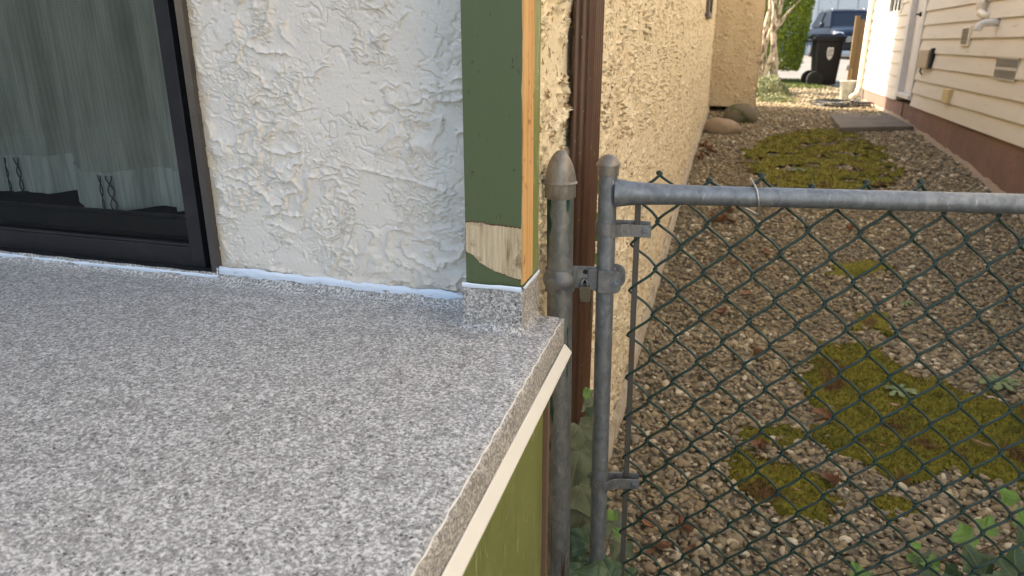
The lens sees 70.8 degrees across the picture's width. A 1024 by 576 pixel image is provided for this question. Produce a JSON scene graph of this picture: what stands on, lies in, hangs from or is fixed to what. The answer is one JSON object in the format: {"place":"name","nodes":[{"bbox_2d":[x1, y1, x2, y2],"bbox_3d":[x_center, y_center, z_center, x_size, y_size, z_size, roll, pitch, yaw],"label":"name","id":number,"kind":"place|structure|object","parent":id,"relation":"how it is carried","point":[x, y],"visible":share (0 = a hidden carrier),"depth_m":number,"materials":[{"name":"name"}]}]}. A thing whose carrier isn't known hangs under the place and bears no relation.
{"place":"outdoors","nodes":[
{"label":"outdoors","id":0,"kind":"place"},
{"bbox_2d":[780,77,828,87],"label":"lawn","id":1,"kind":"structure","parent":0,"point":[794,83],"depth_m":16.45,"materials":[{"name":"green plant"}]},
{"bbox_2d":[588,82,1023,575],"bbox_3d":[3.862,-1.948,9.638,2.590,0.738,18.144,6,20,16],"label":"gravel","id":2,"kind":"structure","parent":0,"point":[791,113],"depth_m":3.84,"materials":[{"name":"gravel"}]},
{"bbox_2d":[0,251,571,575],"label":"deck","id":3,"kind":"structure","parent":2,"relation":"on","point":[165,421],"depth_m":1.06,"materials":[{"name":"stone"}]},
{"bbox_2d":[0,0,766,462],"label":"stucco house","id":4,"kind":"structure","parent":2,"relation":"on","point":[414,144],"depth_m":1.49,"materials":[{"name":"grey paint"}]},
{"bbox_2d":[0,0,183,211],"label":"curtain","id":5,"kind":"object","parent":4,"relation":"hanging from","point":[84,109],"visible":0.91,"depth_m":1.74,"materials":[{"name":"grey fabric"}]},
{"bbox_2d":[0,0,221,274],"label":"sliding door","id":6,"kind":"structure","parent":4,"relation":"in","point":[202,252],"depth_m":1.68,"materials":[{"name":"brown metal"}]},
{"bbox_2d":[705,0,712,18],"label":"window","id":7,"kind":"structure","parent":4,"relation":"in","point":[709,3],"depth_m":7.56,"materials":[{"name":"brown metal"}]},
{"bbox_2d":[543,150,595,575],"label":"fence post","id":8,"kind":"object","parent":2,"relation":"on","point":[563,276],"visible":0.98,"depth_m":1.55,"materials":[{"name":"galvanized grey metal"}]},
{"bbox_2d":[579,278,590,301],"bbox_3d":[0.156,0.004,1.540,0.026,0.049,0.021,3,19,7],"label":"padlock","id":9,"kind":"object","parent":8,"relation":"hanging from","point":[584,293],"visible":1,"depth_m":1.53,"materials":[{"name":"metal"}]},
{"bbox_2d":[588,154,1023,575],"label":"chain link gate","id":10,"kind":"structure","parent":8,"relation":"attached to","point":[606,278],"depth_m":1.55,"materials":[{"name":"grey metal"}]},
{"bbox_2d":[569,179,637,575],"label":"ivy vine","id":11,"kind":"object","parent":2,"relation":"on","point":[581,472],"visible":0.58,"depth_m":1.89,"materials":[{"name":"green plant"}]},
{"bbox_2d":[639,512,654,527],"bbox_3d":[0.464,0.801,2.483,0.044,0.020,0.065,-19,54,-43],"label":"dry leaf","id":12,"kind":"object","parent":2,"relation":"on","point":[648,523],"visible":0.71,"depth_m":2.49,"materials":[{"name":"brown plant"}]},
{"bbox_2d":[645,548,654,556],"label":"dry leaf","id":13,"kind":"object","parent":2,"relation":"on","point":[650,551],"visible":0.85,"depth_m":2.34,"materials":[{"name":"brown plant"}]},
{"bbox_2d":[656,538,671,548],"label":"dry leaf","id":14,"kind":"object","parent":2,"relation":"on","point":[664,544],"visible":0.88,"depth_m":2.36,"materials":[{"name":"brown plant"}]},
{"bbox_2d":[678,514,695,531],"bbox_3d":[0.589,0.802,2.441,0.042,0.045,0.065,7,15,-41],"label":"dry leaf","id":15,"kind":"object","parent":2,"relation":"on","point":[686,527],"visible":0.78,"depth_m":2.43,"materials":[{"name":"brown plant"}]},
{"bbox_2d":[683,544,695,553],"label":"dry leaf","id":16,"kind":"object","parent":2,"relation":"on","point":[689,547],"visible":0.49,"depth_m":2.35,"materials":[{"name":"brown plant"}]},
{"bbox_2d":[697,152,703,159],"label":"dry leaf","id":17,"kind":"object","parent":2,"relation":"on","point":[700,156],"visible":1,"depth_m":7.33,"materials":[{"name":"brown plant"}]},
{"bbox_2d":[698,140,707,146],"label":"dry leaf","id":18,"kind":"object","parent":2,"relation":"on","point":[702,144],"visible":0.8,"depth_m":7.93,"materials":[{"name":"brown plant"}]},
{"bbox_2d":[704,144,712,149],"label":"dry leaf","id":19,"kind":"object","parent":2,"relation":"on","point":[706,146],"visible":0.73,"depth_m":7.73,"materials":[{"name":"brown plant"}]},
{"bbox_2d":[710,211,724,221],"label":"dry leaf","id":20,"kind":"object","parent":2,"relation":"on","point":[718,218],"visible":0.86,"depth_m":5.49,"materials":[{"name":"brown plant"}]},
{"bbox_2d":[717,306,726,313],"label":"dry leaf","id":21,"kind":"object","parent":2,"relation":"on","point":[722,310],"visible":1,"depth_m":4.08,"materials":[{"name":"brown plant"}]},
{"bbox_2d":[704,118,740,135],"bbox_3d":[2.613,-1.981,8.928,0.446,0.254,0.408,6,20,16],"label":"boulder","id":22,"kind":"object","parent":2,"relation":"on","point":[723,126],"visible":0.83,"depth_m":8.78,"materials":[{"name":"beige stone"}]},
{"bbox_2d":[721,213,736,222],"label":"dry leaf","id":23,"kind":"object","parent":2,"relation":"on","point":[726,218],"visible":0.97,"depth_m":5.48,"materials":[{"name":"brown plant"}]},
{"bbox_2d":[724,206,734,212],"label":"dry leaf","id":24,"kind":"object","parent":2,"relation":"on","point":[731,210],"visible":0.58,"depth_m":5.67,"materials":[{"name":"brown plant"}]},
{"bbox_2d":[723,103,757,123],"bbox_3d":[3.126,-2.335,9.849,0.455,0.380,0.456,6,20,16],"label":"boulder","id":25,"kind":"object","parent":2,"relation":"on","point":[743,113],"visible":0.72,"depth_m":9.66,"materials":[{"name":"grey stone"}]},
{"bbox_2d":[742,290,751,295],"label":"dry leaf","id":26,"kind":"object","parent":2,"relation":"on","point":[746,292],"visible":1,"depth_m":4.32,"materials":[{"name":"brown plant"}]},
{"bbox_2d":[750,440,757,445],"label":"dry leaf","id":27,"kind":"object","parent":2,"relation":"on","point":[753,442],"visible":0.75,"depth_m":2.96,"materials":[{"name":"brown plant"}]},
{"bbox_2d":[754,347,763,354],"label":"dry leaf","id":28,"kind":"object","parent":2,"relation":"on","point":[757,351],"visible":0.59,"depth_m":3.62,"materials":[{"name":"brown plant"}]},
{"bbox_2d":[757,437,766,449],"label":"dry leaf","id":29,"kind":"object","parent":2,"relation":"on","point":[761,445],"visible":1,"depth_m":2.91,"materials":[{"name":"brown plant"}]},
{"bbox_2d":[763,247,770,254],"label":"dry leaf","id":30,"kind":"object","parent":2,"relation":"on","point":[766,251],"visible":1,"depth_m":4.89,"materials":[{"name":"brown plant"}]},
{"bbox_2d":[756,72,792,97],"bbox_3d":[5.076,-4.000,14.232,1.013,0.504,2.443,6,20,16],"label":"shrub","id":31,"kind":"object","parent":2,"relation":"on","point":[771,84],"visible":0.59,"depth_m":13.68,"materials":[{"name":"green plant"}]},
{"bbox_2d":[757,92,801,103],"bbox_3d":[4.704,-3.347,12.704,0.839,0.220,1.040,6,20,16],"label":"shrub","id":32,"kind":"object","parent":2,"relation":"on","point":[774,98],"visible":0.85,"depth_m":12.55,"materials":[{"name":"green plant"}]},
{"bbox_2d":[764,0,815,75],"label":"hedge","id":33,"kind":"object","parent":2,"relation":"on","point":[798,29],"visible":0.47,"depth_m":16.81,"materials":[{"name":"green plant"}]},
{"bbox_2d":[759,0,831,80],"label":"smooth barked tree","id":34,"kind":"object","parent":2,"relation":"on","point":[765,64],"visible":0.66,"depth_m":14.56,"materials":[{"name":"beige plant"}]},
{"bbox_2d":[812,408,823,413],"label":"dry leaf","id":35,"kind":"object","parent":2,"relation":"on","point":[818,410],"visible":1,"depth_m":3.17,"materials":[{"name":"brown plant"}]},
{"bbox_2d":[770,0,875,54],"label":"garage","id":36,"kind":"structure","parent":2,"relation":"on","point":[820,6],"depth_m":34.99,"materials":[{"name":"grey"}]},
{"bbox_2d":[817,0,875,54],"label":"garage door","id":37,"kind":"structure","parent":36,"relation":"in","point":[823,4],"depth_m":34.91,"materials":[{"name":"grey"}]},
{"bbox_2d":[801,34,846,84],"bbox_3d":[7.157,-5.229,16.570,0.777,1.156,0.640,3,19,8],"label":"wheeled bin","id":38,"kind":"object","parent":2,"relation":"on","point":[827,49],"visible":0.94,"depth_m":16.34,"materials":[{"name":"black plastic"}]},
{"bbox_2d":[809,99,872,107],"bbox_3d":[5.442,-3.068,11.930,0.975,0.099,1.442,6,20,16],"label":"garden hose","id":39,"kind":"object","parent":2,"relation":"on","point":[838,103],"visible":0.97,"depth_m":11.62,"materials":[{"name":"black"}]},
{"bbox_2d":[839,80,856,99],"bbox_3d":[6.098,-3.596,13.112,0.297,0.350,0.290,6,20,16],"label":"bucket","id":40,"kind":"object","parent":2,"relation":"on","point":[847,87],"visible":0.86,"depth_m":13.02,"materials":[{"name":"plastic"}]},
{"bbox_2d":[845,65,851,79],"bbox_3d":[6.211,-3.826,13.376,0.132,0.615,0.099,16,25,39],"label":"hose tap","id":41,"kind":"object","parent":2,"relation":"on","point":[848,68],"visible":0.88,"depth_m":13.29,"materials":[{"name":"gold metal"}]},
{"bbox_2d":[846,223,854,229],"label":"dry leaf","id":42,"kind":"object","parent":2,"relation":"on","point":[850,227],"visible":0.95,"depth_m":5.24,"materials":[{"name":"brown plant"}]},
{"bbox_2d":[847,16,872,88],"bbox_3d":[8.259,-5.007,15.548,1.755,1.650,0.090,6,20,16],"label":"board fence","id":43,"kind":"object","parent":2,"relation":"on","point":[857,43],"visible":0.09,"depth_m":15.68,"materials":[{"name":"brown wood"}]},
{"bbox_2d":[829,113,913,133],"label":"concrete slab","id":44,"kind":"structure","parent":2,"relation":"on","point":[848,122],"depth_m":9.18,"materials":[{"name":"grey concrete"}]},
{"bbox_2d":[720,127,1023,526],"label":"moss","id":45,"kind":"object","parent":2,"relation":"on","point":[863,376],"visible":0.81,"depth_m":3.13,"materials":[{"name":"green plant"}]},
{"bbox_2d":[786,168,806,170],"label":"weed","id":46,"kind":"object","parent":45,"relation":"on","point":[794,169],"visible":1,"depth_m":6.81,"materials":[{"name":"green plant"}]},
{"bbox_2d":[824,409,831,419],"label":"dry leaf","id":47,"kind":"object","parent":45,"relation":"on","point":[827,414],"visible":0.76,"depth_m":3.14,"materials":[{"name":"brown plant"}]},
{"bbox_2d":[824,472,839,483],"bbox_3d":[1.196,0.712,2.687,0.039,0.042,0.060,-28,13,-29],"label":"dry leaf","id":48,"kind":"object","parent":45,"relation":"on","point":[832,479],"visible":1,"depth_m":2.69,"materials":[{"name":"brown plant"}]},
{"bbox_2d":[883,384,917,397],"bbox_3d":[1.786,0.469,3.299,0.142,0.012,0.145,6,20,16],"label":"weed","id":49,"kind":"object","parent":45,"relation":"on","point":[900,393],"visible":0.91,"depth_m":3.29,"materials":[{"name":"green plant"}]},
{"bbox_2d":[971,438,990,446],"bbox_3d":[1.890,0.625,2.902,0.070,0.014,0.023,22,18,35],"label":"pale leaf","id":50,"kind":"object","parent":45,"relation":"on","point":[979,442],"visible":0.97,"depth_m":2.90,"materials":[{"name":"beige plant"}]},
{"bbox_2d":[899,300,914,305],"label":"weed","id":51,"kind":"object","parent":2,"relation":"on","point":[906,302],"visible":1,"depth_m":4.11,"materials":[{"name":"green plant"}]},
{"bbox_2d":[849,486,1023,575],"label":"ivy vine","id":52,"kind":"object","parent":2,"relation":"on","point":[962,533],"visible":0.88,"depth_m":2.12,"materials":[{"name":"green plant"}]},
{"bbox_2d":[849,0,1023,219],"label":"house wall","id":53,"kind":"structure","parent":2,"relation":"on","point":[946,76],"depth_m":7.37,"materials":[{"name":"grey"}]},
{"bbox_2d":[887,0,904,14],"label":"window","id":54,"kind":"structure","parent":53,"relation":"in","point":[895,6],"depth_m":10.78,"materials":[{"name":"white glass"}]},
{"bbox_2d":[894,0,928,99],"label":"door","id":55,"kind":"structure","parent":53,"relation":"in","point":[917,12],"depth_m":9.65,"materials":[{"name":"white"}]},
{"bbox_2d":[979,374,1021,390],"bbox_3d":[2.259,0.435,3.338,0.191,0.014,0.150,-13,23,-33],"label":"weed","id":56,"kind":"object","parent":2,"relation":"on","point":[1005,382],"visible":0.86,"depth_m":3.33,"materials":[{"name":"green plant"}]},
{"bbox_2d":[767,54,849,81],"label":"driveway","id":57,"kind":"structure","parent":0,"point":[842,73],"depth_m":22.29,"materials":[{"name":"white concrete"}]},
{"bbox_2d":[806,8,867,56],"bbox_3d":[13.894,-10.651,30.097,2.461,1.950,4.965,3,19,9],"label":"parked car","id":58,"kind":"object","parent":57,"relation":"on","point":[832,21],"visible":0.33,"depth_m":29.36,"materials":[{"name":"blue paint"}]}
]}

